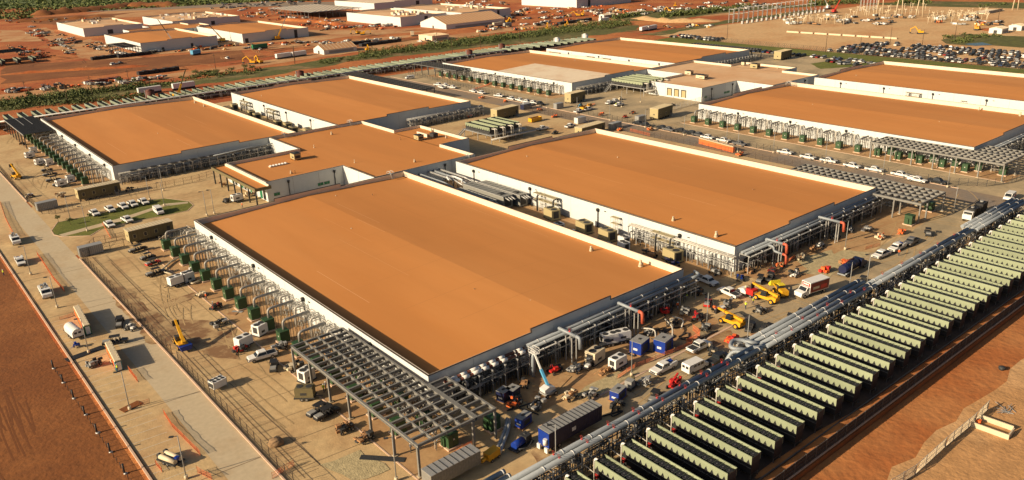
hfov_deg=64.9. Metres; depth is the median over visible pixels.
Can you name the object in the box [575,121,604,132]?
portable building
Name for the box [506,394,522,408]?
machinery
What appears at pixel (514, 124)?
dry cooler
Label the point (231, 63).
haul tracks
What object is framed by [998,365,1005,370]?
stone marker
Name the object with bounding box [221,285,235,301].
green cabinet
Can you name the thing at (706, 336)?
hose
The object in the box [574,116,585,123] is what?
shipping container
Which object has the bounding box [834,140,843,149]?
green cabinet
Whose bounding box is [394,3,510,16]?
distant hall
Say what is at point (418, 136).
rooftop unit
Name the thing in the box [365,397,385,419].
green cabinet
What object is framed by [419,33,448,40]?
storage shed
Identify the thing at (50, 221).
entry road
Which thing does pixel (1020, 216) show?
dry cooler
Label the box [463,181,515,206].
equipment enclosure
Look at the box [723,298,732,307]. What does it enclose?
machinery
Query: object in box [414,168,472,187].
alley pipes
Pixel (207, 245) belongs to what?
overhead duct
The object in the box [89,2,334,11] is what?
asphalt
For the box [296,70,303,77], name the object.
storage tank
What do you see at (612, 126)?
shipping container
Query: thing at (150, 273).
utility buggy
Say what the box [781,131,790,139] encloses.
green cabinet
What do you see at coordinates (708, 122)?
green cabinet
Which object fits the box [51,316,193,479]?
stall lines
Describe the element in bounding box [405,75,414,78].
cargo van
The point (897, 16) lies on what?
material stack
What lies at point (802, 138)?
green cabinet
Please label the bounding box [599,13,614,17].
site office
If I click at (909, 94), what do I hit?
scaffold tower
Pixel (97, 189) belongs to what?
portable building
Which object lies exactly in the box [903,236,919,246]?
pickup truck
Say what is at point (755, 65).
rooftop unit
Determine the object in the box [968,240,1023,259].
dry cooler
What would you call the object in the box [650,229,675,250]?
scaffold tower
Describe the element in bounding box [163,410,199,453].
safety netting
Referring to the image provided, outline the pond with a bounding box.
[967,42,990,45]
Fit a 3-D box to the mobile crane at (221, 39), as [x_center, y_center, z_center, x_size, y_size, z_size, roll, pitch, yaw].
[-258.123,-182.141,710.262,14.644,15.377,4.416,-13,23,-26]
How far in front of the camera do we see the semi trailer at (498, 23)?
759.74 m
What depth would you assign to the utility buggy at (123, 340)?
171.93 m
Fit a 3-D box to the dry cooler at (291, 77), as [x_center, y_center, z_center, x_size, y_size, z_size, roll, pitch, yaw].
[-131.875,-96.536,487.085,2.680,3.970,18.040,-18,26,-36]
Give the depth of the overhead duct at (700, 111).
353.60 m
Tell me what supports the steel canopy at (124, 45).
on the ground at (272, 16)
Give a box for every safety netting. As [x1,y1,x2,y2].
[36,251,64,291]
[128,367,137,381]
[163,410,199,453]
[196,466,211,478]
[271,460,293,478]
[617,360,644,378]
[645,341,692,363]
[686,325,700,343]
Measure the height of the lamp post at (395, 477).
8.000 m
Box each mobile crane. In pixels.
[172,69,185,98]
[209,25,228,41]
[272,17,285,39]
[830,0,839,12]
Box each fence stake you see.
[94,423,100,433]
[121,463,127,474]
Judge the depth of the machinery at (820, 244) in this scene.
210.13 m
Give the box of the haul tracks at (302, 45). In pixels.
[3,17,746,68]
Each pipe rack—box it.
[0,50,507,125]
[118,143,273,184]
[406,105,483,126]
[442,347,530,409]
[483,469,511,479]
[506,344,764,479]
[524,270,700,376]
[576,74,650,93]
[628,223,736,276]
[715,54,755,63]
[738,192,885,273]
[749,279,876,363]
[863,227,974,303]
[960,197,1023,241]
[985,133,1023,166]
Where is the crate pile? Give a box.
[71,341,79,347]
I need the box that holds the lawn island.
[52,198,192,235]
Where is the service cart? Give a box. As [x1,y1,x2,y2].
[736,285,757,297]
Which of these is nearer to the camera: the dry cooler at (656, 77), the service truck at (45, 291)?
the service truck at (45, 291)
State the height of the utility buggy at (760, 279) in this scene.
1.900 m
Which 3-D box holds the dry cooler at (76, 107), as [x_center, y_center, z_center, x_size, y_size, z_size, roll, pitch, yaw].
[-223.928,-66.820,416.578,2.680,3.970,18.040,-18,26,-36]
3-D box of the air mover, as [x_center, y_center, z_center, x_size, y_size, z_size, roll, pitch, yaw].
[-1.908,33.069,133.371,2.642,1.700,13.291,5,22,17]
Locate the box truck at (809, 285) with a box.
[794,274,829,298]
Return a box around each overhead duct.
[35,132,55,144]
[39,135,59,145]
[43,137,64,148]
[47,140,68,151]
[51,143,73,154]
[55,146,78,159]
[59,150,82,161]
[64,153,86,165]
[68,156,91,169]
[73,160,98,174]
[78,163,102,178]
[83,167,109,182]
[165,225,195,245]
[174,232,205,252]
[183,238,215,259]
[193,246,227,268]
[204,253,237,276]
[215,261,250,286]
[227,269,263,295]
[239,278,276,304]
[253,287,290,316]
[267,297,305,327]
[282,308,321,339]
[298,319,338,349]
[315,333,356,363]
[463,70,475,79]
[471,71,483,80]
[478,73,491,80]
[486,74,499,80]
[495,75,508,83]
[503,77,516,83]
[512,78,525,84]
[521,80,534,89]
[530,81,543,87]
[539,83,552,92]
[549,84,562,94]
[694,109,710,121]
[708,111,725,122]
[723,113,739,125]
[738,116,755,128]
[753,118,771,131]
[769,121,787,134]
[786,124,804,136]
[803,126,821,140]
[821,129,839,143]
[839,132,858,146]
[859,135,877,150]
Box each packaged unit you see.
[29,146,38,152]
[44,158,54,165]
[65,174,75,182]
[180,270,195,283]
[230,103,238,110]
[247,109,254,116]
[251,321,267,337]
[252,112,261,119]
[273,119,282,126]
[283,121,291,128]
[288,125,297,131]
[296,365,316,383]
[544,206,560,221]
[554,221,564,226]
[575,218,593,234]
[583,339,611,366]
[598,226,617,242]
[617,240,629,249]
[618,234,630,244]
[661,245,683,263]
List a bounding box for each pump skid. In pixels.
[508,431,533,452]
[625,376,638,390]
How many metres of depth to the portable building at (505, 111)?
373.22 m
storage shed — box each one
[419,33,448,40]
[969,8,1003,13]
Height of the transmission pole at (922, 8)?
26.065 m
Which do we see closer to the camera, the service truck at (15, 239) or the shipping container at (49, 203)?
the service truck at (15, 239)
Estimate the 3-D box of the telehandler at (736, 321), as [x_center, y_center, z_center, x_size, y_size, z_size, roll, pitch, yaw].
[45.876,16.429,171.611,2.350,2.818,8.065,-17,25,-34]
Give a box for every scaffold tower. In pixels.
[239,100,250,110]
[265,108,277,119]
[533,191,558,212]
[610,215,620,232]
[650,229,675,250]
[905,92,921,97]
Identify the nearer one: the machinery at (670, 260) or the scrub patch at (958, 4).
the machinery at (670, 260)
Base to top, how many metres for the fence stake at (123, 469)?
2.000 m
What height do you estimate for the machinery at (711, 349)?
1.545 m
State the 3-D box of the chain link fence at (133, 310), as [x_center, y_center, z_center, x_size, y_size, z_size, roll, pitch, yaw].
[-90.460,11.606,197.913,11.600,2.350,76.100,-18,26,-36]
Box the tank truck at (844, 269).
[837,256,867,277]
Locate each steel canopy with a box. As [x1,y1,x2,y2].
[0,48,25,59]
[4,116,56,148]
[109,42,138,52]
[290,327,496,478]
[341,72,434,92]
[414,61,469,80]
[691,43,761,57]
[792,164,945,223]
[868,136,1023,181]
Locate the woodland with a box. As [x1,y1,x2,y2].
[0,0,317,19]
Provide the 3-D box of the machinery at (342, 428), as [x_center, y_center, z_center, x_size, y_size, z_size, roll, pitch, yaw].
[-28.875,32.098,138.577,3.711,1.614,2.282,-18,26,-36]
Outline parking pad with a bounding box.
[0,201,227,479]
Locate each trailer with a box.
[24,151,37,158]
[34,158,44,165]
[54,178,70,187]
[63,322,83,338]
[137,85,161,94]
[156,448,184,466]
[164,273,184,287]
[171,81,194,89]
[190,49,200,54]
[230,193,243,202]
[233,332,254,349]
[251,43,267,49]
[275,52,290,58]
[291,50,306,56]
[294,383,322,401]
[421,444,480,479]
[492,22,502,25]
[503,22,511,25]
[537,399,601,453]
[598,330,619,346]
[599,17,608,21]
[607,352,627,370]
[613,327,634,343]
[639,25,648,30]
[647,24,656,29]
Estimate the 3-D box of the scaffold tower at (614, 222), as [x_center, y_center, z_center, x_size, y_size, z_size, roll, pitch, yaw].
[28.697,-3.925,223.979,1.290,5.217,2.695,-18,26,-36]
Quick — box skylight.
[268,162,287,167]
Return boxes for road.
[0,13,747,98]
[0,30,40,41]
[0,174,281,479]
[31,186,240,254]
[33,27,67,41]
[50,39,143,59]
[77,33,427,58]
[205,30,422,46]
[270,28,421,41]
[386,77,1006,207]
[619,201,1018,430]
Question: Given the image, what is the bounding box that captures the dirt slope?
[799,310,1023,479]
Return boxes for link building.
[123,22,209,32]
[211,120,474,204]
[647,60,818,101]
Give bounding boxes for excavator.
[242,56,255,63]
[254,55,262,63]
[909,26,923,33]
[973,23,980,29]
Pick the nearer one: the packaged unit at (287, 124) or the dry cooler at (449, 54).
the packaged unit at (287, 124)
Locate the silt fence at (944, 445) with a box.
[891,400,989,479]
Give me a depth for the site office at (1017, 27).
608.69 m
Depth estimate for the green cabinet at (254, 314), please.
180.54 m
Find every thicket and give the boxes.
[0,79,186,109]
[178,52,380,79]
[358,17,631,57]
[610,0,931,18]
[942,2,1017,42]
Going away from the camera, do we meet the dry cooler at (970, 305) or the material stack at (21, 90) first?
the dry cooler at (970, 305)
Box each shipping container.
[34,198,57,211]
[76,241,103,256]
[520,102,531,109]
[553,102,563,108]
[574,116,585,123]
[608,121,621,129]
[635,114,646,121]
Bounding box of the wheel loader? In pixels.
[768,279,788,297]
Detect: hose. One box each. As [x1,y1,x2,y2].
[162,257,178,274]
[507,402,538,414]
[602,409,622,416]
[651,326,684,333]
[678,332,699,340]
[691,330,717,343]
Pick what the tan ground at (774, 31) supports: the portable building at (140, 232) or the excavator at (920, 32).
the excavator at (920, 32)
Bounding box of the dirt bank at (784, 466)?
[762,291,1023,479]
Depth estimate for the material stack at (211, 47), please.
662.06 m
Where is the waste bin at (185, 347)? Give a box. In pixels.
[177,341,191,351]
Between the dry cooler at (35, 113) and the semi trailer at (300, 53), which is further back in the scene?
the semi trailer at (300, 53)
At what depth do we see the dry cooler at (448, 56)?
550.33 m
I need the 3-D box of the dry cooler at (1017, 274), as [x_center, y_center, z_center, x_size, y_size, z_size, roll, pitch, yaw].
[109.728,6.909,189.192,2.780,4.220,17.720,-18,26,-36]
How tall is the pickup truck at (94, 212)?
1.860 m
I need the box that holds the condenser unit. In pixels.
[207,374,227,389]
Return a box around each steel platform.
[458,123,535,143]
[604,79,668,95]
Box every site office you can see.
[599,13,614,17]
[989,26,1009,33]
[1009,23,1023,30]
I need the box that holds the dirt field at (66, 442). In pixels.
[0,261,143,479]
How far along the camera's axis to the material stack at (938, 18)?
688.65 m
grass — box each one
[654,37,1023,73]
[942,34,1023,47]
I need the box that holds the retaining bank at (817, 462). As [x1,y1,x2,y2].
[791,305,1023,479]
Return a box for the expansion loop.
[725,337,766,369]
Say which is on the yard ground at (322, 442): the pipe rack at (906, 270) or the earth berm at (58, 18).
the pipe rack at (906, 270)
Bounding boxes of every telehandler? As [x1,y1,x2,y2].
[9,163,21,179]
[172,319,187,350]
[711,307,745,329]
[748,282,779,304]
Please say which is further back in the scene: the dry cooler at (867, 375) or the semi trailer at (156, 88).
the semi trailer at (156, 88)
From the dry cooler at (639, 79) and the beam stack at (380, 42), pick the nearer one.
the dry cooler at (639, 79)
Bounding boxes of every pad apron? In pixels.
[14,136,122,190]
[147,239,482,479]
[427,74,564,98]
[442,181,732,293]
[495,303,718,410]
[682,119,1019,182]
[737,214,910,288]
[869,198,942,224]
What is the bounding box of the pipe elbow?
[672,316,683,328]
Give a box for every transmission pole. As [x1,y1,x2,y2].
[876,0,883,13]
[895,0,902,17]
[915,0,923,17]
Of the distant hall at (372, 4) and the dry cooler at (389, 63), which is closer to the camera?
the dry cooler at (389, 63)
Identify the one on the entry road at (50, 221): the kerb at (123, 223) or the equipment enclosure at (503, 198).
the kerb at (123, 223)
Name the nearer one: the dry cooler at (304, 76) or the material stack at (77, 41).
the dry cooler at (304, 76)
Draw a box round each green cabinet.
[26,134,31,140]
[37,142,42,149]
[40,145,46,152]
[44,148,50,155]
[48,151,54,158]
[52,154,59,162]
[56,157,63,166]
[61,161,68,169]
[65,164,72,173]
[70,168,77,176]
[75,172,82,181]
[80,176,90,185]
[161,238,171,251]
[170,245,180,258]
[179,252,190,266]
[189,260,200,273]
[199,267,211,282]
[210,276,222,291]
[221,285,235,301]
[234,294,248,310]
[247,305,261,321]
[260,315,276,332]
[275,327,291,342]
[291,339,308,358]
[309,353,324,371]
[326,366,344,386]
[345,383,361,402]
[352,362,364,381]
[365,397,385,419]
[370,375,387,395]
[388,415,407,438]
[392,391,408,413]
[416,410,435,430]
[439,426,460,451]
[482,412,502,434]
[500,82,506,87]
[509,84,514,89]
[517,85,523,90]
[527,87,532,92]
[536,88,542,94]
[545,90,551,95]
[690,116,697,122]
[704,118,712,125]
[718,120,726,128]
[733,123,741,130]
[749,126,757,133]
[765,128,773,136]
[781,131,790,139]
[798,134,807,142]
[816,137,824,146]
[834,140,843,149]
[853,144,862,152]
[872,147,882,156]
[886,147,895,155]
[893,151,903,160]
[902,213,915,226]
[906,151,916,159]
[914,154,924,164]
[922,201,935,212]
[928,154,938,163]
[936,158,947,168]
[951,158,960,167]
[959,162,970,172]
[973,162,984,171]
[997,166,1008,176]
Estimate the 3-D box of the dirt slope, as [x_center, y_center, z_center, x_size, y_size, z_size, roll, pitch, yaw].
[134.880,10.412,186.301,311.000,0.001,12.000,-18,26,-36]
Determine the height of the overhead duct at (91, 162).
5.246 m
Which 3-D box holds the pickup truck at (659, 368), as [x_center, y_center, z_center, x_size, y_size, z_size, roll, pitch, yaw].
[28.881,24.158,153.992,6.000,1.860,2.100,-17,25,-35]
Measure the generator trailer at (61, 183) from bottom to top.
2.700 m
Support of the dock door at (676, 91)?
in the link building at (723, 80)
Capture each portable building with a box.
[74,180,120,200]
[123,218,173,243]
[491,104,518,117]
[564,90,586,103]
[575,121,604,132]
[650,103,672,119]
[774,49,792,59]
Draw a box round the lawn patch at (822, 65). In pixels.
[812,61,852,68]
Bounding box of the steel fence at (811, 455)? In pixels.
[772,295,1023,479]
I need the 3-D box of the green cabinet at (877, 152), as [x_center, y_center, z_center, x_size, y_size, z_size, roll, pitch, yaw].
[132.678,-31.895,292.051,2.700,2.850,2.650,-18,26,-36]
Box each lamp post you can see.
[18,246,31,274]
[43,277,58,307]
[73,318,89,352]
[113,371,131,410]
[168,436,187,479]
[383,437,397,479]
[547,424,557,467]
[625,338,632,375]
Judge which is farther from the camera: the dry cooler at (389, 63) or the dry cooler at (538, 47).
the dry cooler at (538, 47)
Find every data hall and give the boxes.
[40,96,294,182]
[194,171,683,405]
[231,75,470,129]
[442,50,662,93]
[456,128,876,271]
[546,37,749,65]
[698,82,1023,165]
[814,61,1023,109]
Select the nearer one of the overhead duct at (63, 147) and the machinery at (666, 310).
the machinery at (666, 310)
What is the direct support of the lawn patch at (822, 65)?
on the campus yard at (631, 98)
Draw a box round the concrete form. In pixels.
[970,414,1014,439]
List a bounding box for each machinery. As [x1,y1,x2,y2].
[25,193,34,198]
[54,192,65,197]
[85,357,102,368]
[124,323,137,331]
[195,291,208,297]
[209,302,222,310]
[209,317,227,328]
[222,197,230,203]
[232,344,247,354]
[243,191,254,195]
[270,341,287,351]
[284,359,303,372]
[335,420,354,435]
[353,429,374,444]
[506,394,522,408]
[519,377,529,388]
[527,395,546,411]
[546,363,563,375]
[561,388,578,402]
[566,362,582,374]
[580,357,594,370]
[581,386,598,399]
[594,366,610,376]
[609,398,625,410]
[637,311,652,322]
[637,375,651,386]
[641,248,657,257]
[643,326,656,336]
[658,306,672,316]
[664,257,679,266]
[666,318,678,326]
[679,306,690,315]
[691,310,703,322]
[693,287,706,295]
[699,322,710,332]
[707,343,717,355]
[708,266,721,275]
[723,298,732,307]
[724,333,738,342]
[734,342,744,346]
[736,274,744,281]
[744,267,755,273]
[752,304,767,314]
[767,264,776,272]
[774,262,785,268]
[788,267,801,277]
[795,253,804,261]
[810,245,817,251]
[815,241,824,248]
[818,266,830,272]
[829,232,840,239]
[838,258,847,263]
[846,225,854,232]
[861,225,871,230]
[874,233,885,239]
[897,227,905,233]
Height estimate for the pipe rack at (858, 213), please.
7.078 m
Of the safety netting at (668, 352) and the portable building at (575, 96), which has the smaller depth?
the safety netting at (668, 352)
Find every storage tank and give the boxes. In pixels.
[144,89,154,98]
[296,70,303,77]
[466,49,472,56]
[498,43,504,48]
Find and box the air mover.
[481,417,510,462]
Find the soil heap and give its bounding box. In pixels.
[267,436,283,447]
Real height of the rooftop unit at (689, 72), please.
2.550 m
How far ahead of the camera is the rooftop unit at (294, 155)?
290.99 m
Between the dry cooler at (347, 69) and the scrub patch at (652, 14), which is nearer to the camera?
the dry cooler at (347, 69)
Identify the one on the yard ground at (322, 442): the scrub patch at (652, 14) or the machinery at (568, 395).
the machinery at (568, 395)
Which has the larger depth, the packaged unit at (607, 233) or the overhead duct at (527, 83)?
the overhead duct at (527, 83)
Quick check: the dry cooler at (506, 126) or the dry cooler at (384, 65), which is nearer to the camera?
the dry cooler at (506, 126)
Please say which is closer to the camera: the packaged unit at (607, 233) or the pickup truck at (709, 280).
the pickup truck at (709, 280)
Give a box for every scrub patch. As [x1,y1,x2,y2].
[622,4,839,20]
[864,1,1023,8]
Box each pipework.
[33,131,49,142]
[322,339,458,450]
[844,179,908,207]
[884,146,1007,171]
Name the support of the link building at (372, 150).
on the yard ground at (322, 442)
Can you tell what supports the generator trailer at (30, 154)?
on the yard ground at (322, 442)
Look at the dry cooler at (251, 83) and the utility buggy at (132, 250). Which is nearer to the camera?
the utility buggy at (132, 250)
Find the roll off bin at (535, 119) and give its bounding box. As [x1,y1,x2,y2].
[528,116,541,121]
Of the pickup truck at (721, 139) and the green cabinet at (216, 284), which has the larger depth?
the pickup truck at (721, 139)
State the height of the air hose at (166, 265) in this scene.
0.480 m
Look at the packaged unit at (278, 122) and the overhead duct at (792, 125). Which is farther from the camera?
the packaged unit at (278, 122)
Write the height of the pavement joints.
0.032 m
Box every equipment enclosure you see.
[456,187,498,203]
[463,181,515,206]
[478,180,530,206]
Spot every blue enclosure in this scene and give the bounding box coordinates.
[495,385,510,404]
[506,383,521,401]
[513,410,533,430]
[608,383,627,403]
[628,334,650,356]
[652,333,673,354]
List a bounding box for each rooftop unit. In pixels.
[289,151,300,159]
[413,133,423,140]
[430,132,437,137]
[685,70,693,74]
[696,74,708,78]
[750,63,760,68]
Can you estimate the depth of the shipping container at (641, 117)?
357.17 m
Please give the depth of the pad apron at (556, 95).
448.70 m
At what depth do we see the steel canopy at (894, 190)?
237.43 m
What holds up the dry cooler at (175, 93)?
on the ground at (272, 16)
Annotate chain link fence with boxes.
[0,167,211,213]
[81,238,171,353]
[87,232,125,243]
[176,351,295,479]
[408,72,541,105]
[526,105,799,166]
[584,111,1023,186]
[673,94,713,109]
[692,35,829,51]
[831,48,1023,69]
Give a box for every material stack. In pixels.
[19,88,39,91]
[53,82,64,88]
[66,40,82,43]
[83,80,95,84]
[148,75,166,78]
[201,46,217,49]
[785,21,798,24]
[892,15,906,17]
[933,17,947,19]
[951,22,966,24]
[986,21,1003,24]
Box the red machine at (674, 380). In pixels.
[666,372,681,388]
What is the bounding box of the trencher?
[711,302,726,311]
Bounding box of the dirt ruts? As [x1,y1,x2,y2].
[0,387,35,479]
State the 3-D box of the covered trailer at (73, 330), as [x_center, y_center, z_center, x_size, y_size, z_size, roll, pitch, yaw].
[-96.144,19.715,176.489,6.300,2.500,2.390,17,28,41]
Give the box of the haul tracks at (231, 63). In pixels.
[5,12,603,73]
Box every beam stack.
[83,76,120,84]
[90,53,119,59]
[117,51,151,57]
[136,66,179,74]
[351,39,370,44]
[359,38,401,46]
[557,18,591,24]
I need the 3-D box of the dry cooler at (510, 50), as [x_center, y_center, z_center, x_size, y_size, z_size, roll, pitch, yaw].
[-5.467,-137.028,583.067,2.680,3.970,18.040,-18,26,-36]
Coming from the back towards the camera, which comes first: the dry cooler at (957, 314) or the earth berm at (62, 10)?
the earth berm at (62, 10)
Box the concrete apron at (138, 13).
[86,4,243,18]
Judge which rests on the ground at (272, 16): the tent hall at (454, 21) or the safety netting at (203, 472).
the tent hall at (454, 21)
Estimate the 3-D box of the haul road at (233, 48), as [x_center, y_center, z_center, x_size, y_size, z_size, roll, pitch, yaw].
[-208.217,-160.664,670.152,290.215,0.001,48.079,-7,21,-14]
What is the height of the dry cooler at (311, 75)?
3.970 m
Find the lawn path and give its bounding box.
[59,202,187,235]
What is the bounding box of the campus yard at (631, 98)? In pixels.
[383,39,1023,211]
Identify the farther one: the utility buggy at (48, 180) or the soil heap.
the utility buggy at (48, 180)
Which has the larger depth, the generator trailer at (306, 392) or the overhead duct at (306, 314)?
the overhead duct at (306, 314)
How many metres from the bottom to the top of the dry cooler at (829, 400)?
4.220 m
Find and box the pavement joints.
[28,98,988,479]
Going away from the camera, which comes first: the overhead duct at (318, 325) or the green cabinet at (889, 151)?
the overhead duct at (318, 325)
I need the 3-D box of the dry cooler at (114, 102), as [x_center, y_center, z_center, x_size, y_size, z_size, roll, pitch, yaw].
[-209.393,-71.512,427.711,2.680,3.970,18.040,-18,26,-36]
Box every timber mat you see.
[65,345,104,361]
[119,401,142,412]
[359,455,405,461]
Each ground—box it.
[0,0,1023,479]
[0,90,1013,479]
[655,5,1023,68]
[800,310,1022,478]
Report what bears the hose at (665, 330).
on the pad apron at (582, 379)
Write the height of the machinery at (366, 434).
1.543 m
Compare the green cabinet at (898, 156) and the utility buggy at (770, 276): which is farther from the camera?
the green cabinet at (898, 156)
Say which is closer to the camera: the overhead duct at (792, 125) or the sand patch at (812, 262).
the sand patch at (812, 262)
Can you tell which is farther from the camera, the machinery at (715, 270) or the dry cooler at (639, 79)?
the dry cooler at (639, 79)
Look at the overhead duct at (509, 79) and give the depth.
451.38 m
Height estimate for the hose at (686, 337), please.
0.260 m
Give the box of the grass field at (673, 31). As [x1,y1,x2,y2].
[640,10,818,34]
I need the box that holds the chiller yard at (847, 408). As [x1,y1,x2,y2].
[588,277,1023,479]
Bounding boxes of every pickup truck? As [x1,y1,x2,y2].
[14,254,25,266]
[88,208,100,216]
[103,219,115,228]
[104,205,115,212]
[117,202,128,209]
[120,215,133,223]
[126,200,138,207]
[137,197,149,204]
[246,348,277,362]
[535,125,548,130]
[564,123,575,127]
[573,108,583,112]
[584,106,593,110]
[639,122,651,126]
[649,356,677,375]
[662,126,674,131]
[676,128,686,132]
[686,339,712,353]
[695,274,719,286]
[700,134,714,139]
[706,351,727,366]
[716,137,730,142]
[717,286,741,298]
[732,140,746,146]
[777,148,793,154]
[799,153,816,159]
[820,157,837,163]
[843,162,861,168]
[865,165,882,172]
[871,249,891,259]
[887,240,906,252]
[890,170,909,177]
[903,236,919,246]
[907,174,927,183]
[927,177,947,184]
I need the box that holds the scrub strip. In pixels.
[0,25,639,111]
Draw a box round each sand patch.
[320,450,388,479]
[530,427,633,461]
[533,372,571,395]
[577,367,638,397]
[796,250,840,271]
[802,250,869,276]
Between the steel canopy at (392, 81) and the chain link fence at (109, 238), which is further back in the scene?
the steel canopy at (392, 81)
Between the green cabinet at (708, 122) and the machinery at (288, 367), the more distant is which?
the green cabinet at (708, 122)
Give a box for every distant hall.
[57,18,142,36]
[104,28,217,51]
[142,11,239,24]
[196,21,308,42]
[334,0,432,9]
[347,8,446,26]
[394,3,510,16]
[522,0,630,7]
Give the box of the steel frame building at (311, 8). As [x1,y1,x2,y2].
[271,4,359,17]
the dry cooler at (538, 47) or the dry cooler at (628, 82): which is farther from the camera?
the dry cooler at (538, 47)
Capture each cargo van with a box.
[152,204,163,214]
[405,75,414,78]
[681,356,708,374]
[1003,190,1016,199]
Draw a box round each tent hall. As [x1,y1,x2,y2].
[313,41,356,54]
[420,11,504,29]
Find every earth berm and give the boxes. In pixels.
[2,65,148,74]
[10,14,114,22]
[30,1,180,15]
[276,18,346,25]
[524,4,648,13]
[630,16,719,22]
[755,297,1020,477]
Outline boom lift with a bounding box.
[528,345,557,398]
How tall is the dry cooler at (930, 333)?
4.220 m
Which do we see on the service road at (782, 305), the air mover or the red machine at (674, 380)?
the red machine at (674, 380)
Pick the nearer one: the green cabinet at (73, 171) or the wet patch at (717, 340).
the wet patch at (717, 340)
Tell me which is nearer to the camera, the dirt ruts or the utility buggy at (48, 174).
the dirt ruts
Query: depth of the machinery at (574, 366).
154.59 m
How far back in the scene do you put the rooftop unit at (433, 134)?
316.77 m
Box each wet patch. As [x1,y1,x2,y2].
[103,279,239,359]
[159,289,202,308]
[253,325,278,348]
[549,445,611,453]
[673,330,735,354]
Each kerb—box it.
[0,172,26,201]
[0,253,152,479]
[51,198,193,236]
[79,258,285,479]
[146,250,418,479]
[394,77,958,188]
[536,316,748,428]
[685,123,1005,182]
[758,289,1023,479]
[787,303,1023,479]
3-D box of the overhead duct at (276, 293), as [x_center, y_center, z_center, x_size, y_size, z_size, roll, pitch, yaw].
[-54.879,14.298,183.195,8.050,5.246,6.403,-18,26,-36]
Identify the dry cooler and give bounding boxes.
[2,114,12,123]
[12,57,20,63]
[16,112,27,117]
[28,55,36,61]
[31,110,43,119]
[44,108,57,116]
[58,106,71,114]
[71,104,85,112]
[84,103,96,110]
[97,101,109,106]
[110,99,122,104]
[122,98,136,102]
[134,96,148,102]
[147,95,161,101]
[158,92,173,99]
[169,91,183,98]
[181,89,196,96]
[192,88,207,97]
[203,86,218,95]
[214,85,229,93]
[224,83,239,91]
[235,82,251,89]
[245,81,261,88]
[255,79,271,87]
[265,78,280,84]
[275,77,291,82]
[285,75,301,81]
[294,74,311,80]
[304,73,320,79]
[313,71,330,78]
[322,70,339,77]
[331,69,347,75]
[340,68,356,71]
[349,66,366,73]
[358,65,375,73]
[366,64,383,71]
[375,63,392,70]
[383,62,400,68]
[391,61,408,67]
[399,60,416,66]
[407,59,422,66]
[415,57,432,61]
[423,56,440,62]
[430,55,448,61]
[438,54,455,60]
[445,53,463,59]
[453,52,470,58]
[465,121,494,133]
[473,119,503,131]
[474,49,491,54]
[481,49,498,53]
[481,118,511,129]
[488,48,505,53]
[489,116,518,128]
[495,47,513,52]
[505,46,520,51]
[510,45,527,50]
[517,44,534,49]
[524,43,541,49]
[531,42,548,48]
[538,42,555,47]
[544,41,562,46]
[551,40,569,45]
[560,39,575,44]
[564,39,582,41]
[565,471,590,479]
[571,38,589,40]
[584,454,646,479]
[610,439,702,479]
[612,77,645,87]
[619,76,652,85]
[625,75,659,81]
[632,74,665,80]
[636,424,736,479]
[660,410,760,479]
[684,397,782,462]
[706,385,804,447]
[726,373,824,432]
[746,362,843,419]
[765,351,861,406]
[784,341,878,393]
[801,331,895,381]
[817,321,910,370]
[833,313,925,359]
[848,304,939,349]
[863,296,953,339]
[877,288,966,330]
[890,280,979,321]
[904,273,991,312]
[916,266,1002,304]
[928,259,1013,296]
[939,252,1023,288]
[951,246,1023,276]
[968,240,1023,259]
[979,234,1023,250]
[989,228,1023,242]
[992,223,1023,233]
[1008,218,1023,226]
[1017,213,1023,218]
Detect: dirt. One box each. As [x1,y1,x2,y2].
[0,16,787,115]
[887,359,1023,479]
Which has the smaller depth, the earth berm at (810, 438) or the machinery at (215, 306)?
the earth berm at (810, 438)
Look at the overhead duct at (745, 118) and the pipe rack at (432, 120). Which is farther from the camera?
the pipe rack at (432, 120)
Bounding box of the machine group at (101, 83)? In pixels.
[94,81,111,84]
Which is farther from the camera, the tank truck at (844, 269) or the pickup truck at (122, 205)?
the pickup truck at (122, 205)
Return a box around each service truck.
[9,232,20,244]
[37,282,52,298]
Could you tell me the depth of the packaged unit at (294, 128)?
356.37 m
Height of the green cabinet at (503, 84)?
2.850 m
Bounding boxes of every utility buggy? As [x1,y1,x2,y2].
[41,166,52,171]
[42,170,57,176]
[45,175,60,182]
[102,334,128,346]
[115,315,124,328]
[128,243,147,253]
[140,251,155,260]
[145,257,160,266]
[145,266,166,277]
[269,358,278,372]
[306,400,332,417]
[313,403,340,421]
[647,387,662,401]
[703,295,711,307]
[744,319,755,332]
[755,273,764,284]
[760,322,780,331]
[765,271,774,280]
[860,275,866,285]
[924,227,931,236]
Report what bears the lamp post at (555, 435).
on the yard ground at (322, 442)
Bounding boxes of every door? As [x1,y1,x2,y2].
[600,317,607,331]
[667,88,671,95]
[674,89,678,96]
[681,90,685,97]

